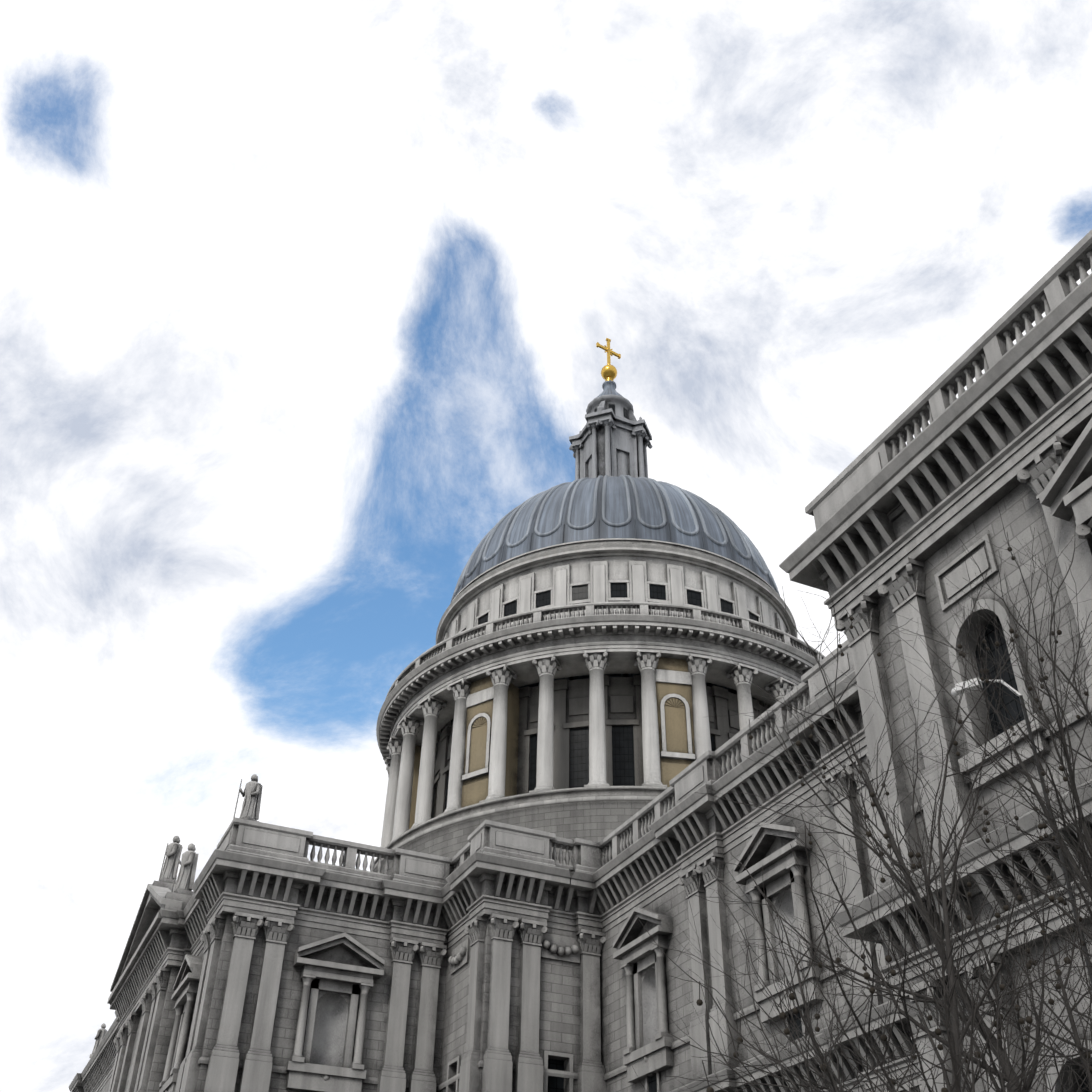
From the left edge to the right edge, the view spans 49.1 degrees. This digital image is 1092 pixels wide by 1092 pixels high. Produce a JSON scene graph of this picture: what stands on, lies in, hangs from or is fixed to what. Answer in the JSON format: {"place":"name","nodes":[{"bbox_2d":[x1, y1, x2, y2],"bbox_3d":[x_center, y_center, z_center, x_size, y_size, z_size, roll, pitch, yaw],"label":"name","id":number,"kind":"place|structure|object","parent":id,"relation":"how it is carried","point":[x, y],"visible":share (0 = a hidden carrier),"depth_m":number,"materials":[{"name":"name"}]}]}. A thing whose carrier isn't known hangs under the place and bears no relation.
{"place":"outdoors","nodes":[
{"label":"outdoors","id":0,"kind":"place"},
{"bbox_2d":[0,0,1091,1091],"label":"sky","id":1,"kind":"structure","parent":0,"point":[300,301],"materials":[{"name":"white"}]},
{"label":"ground","id":2,"kind":"structure","parent":0,"visible":0},
{"bbox_2d":[69,230,1091,1091],"bbox_3d":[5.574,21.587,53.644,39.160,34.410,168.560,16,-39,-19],"label":"cathedral walls","id":3,"kind":"structure","parent":2,"relation":"on","point":[493,956],"depth_m":56.06,"materials":[{"name":"grey stone"}]},
{"bbox_2d":[89,1023,106,1057],"bbox_3d":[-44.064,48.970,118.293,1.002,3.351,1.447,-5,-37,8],"label":"corner statue","id":4,"kind":"object","parent":3,"relation":"on","point":[101,1034],"visible":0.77,"depth_m":118.07,"materials":[{"name":"stone"}]},
{"bbox_2d":[118,880,191,979],"bbox_3d":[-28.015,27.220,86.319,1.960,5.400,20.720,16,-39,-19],"label":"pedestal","id":5,"kind":"object","parent":3,"relation":"on","point":[152,903],"visible":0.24,"depth_m":86.18,"materials":[{"name":"stone"}]},
{"bbox_2d":[159,836,182,883],"bbox_3d":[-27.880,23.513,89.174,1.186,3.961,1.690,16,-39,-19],"label":"statue apex","id":6,"kind":"object","parent":5,"relation":"on","point":[170,863],"visible":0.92,"depth_m":88.74,"materials":[{"name":"stone"}]},
{"bbox_2d":[171,843,198,895],"bbox_3d":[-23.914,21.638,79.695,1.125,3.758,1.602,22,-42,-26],"label":"pediment statue","id":7,"kind":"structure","parent":5,"relation":"on","point":[186,874],"depth_m":79.27,"materials":[{"name":"stone"}]},
{"bbox_2d":[233,774,262,821],"bbox_3d":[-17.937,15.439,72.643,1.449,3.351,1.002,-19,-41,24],"label":"statue","id":8,"kind":"object","parent":3,"relation":"on","point":[252,794],"visible":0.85,"depth_m":72.36,"materials":[{"name":"stone"}]},
{"bbox_2d":[373,475,824,874],"bbox_3d":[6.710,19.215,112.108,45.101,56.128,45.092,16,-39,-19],"label":"dome","id":9,"kind":"structure","parent":3,"relation":"on","point":[572,674],"depth_m":96.88,"materials":[{"name":"grey stone"}]},
{"bbox_2d":[569,338,652,479],"bbox_3d":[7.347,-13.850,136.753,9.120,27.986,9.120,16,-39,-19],"label":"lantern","id":10,"kind":"object","parent":9,"relation":"on","point":[613,438],"visible":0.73,"depth_m":132.45,"materials":[{"name":"grey stone"}]},
{"bbox_2d":[632,507,1091,1091],"bbox_3d":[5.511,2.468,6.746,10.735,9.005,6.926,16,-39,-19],"label":"plane tree","id":11,"kind":"object","parent":2,"relation":"on","point":[974,1019],"visible":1,"depth_m":6.91,"materials":[{"name":"brown plant"}]},
{"bbox_2d":[951,677,1091,984],"bbox_3d":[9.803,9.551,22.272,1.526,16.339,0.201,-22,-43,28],"label":"lamp post","id":12,"kind":"object","parent":2,"relation":"on","point":[958,692],"visible":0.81,"depth_m":25.57,"materials":[{"name":"grey metal"}]}
]}

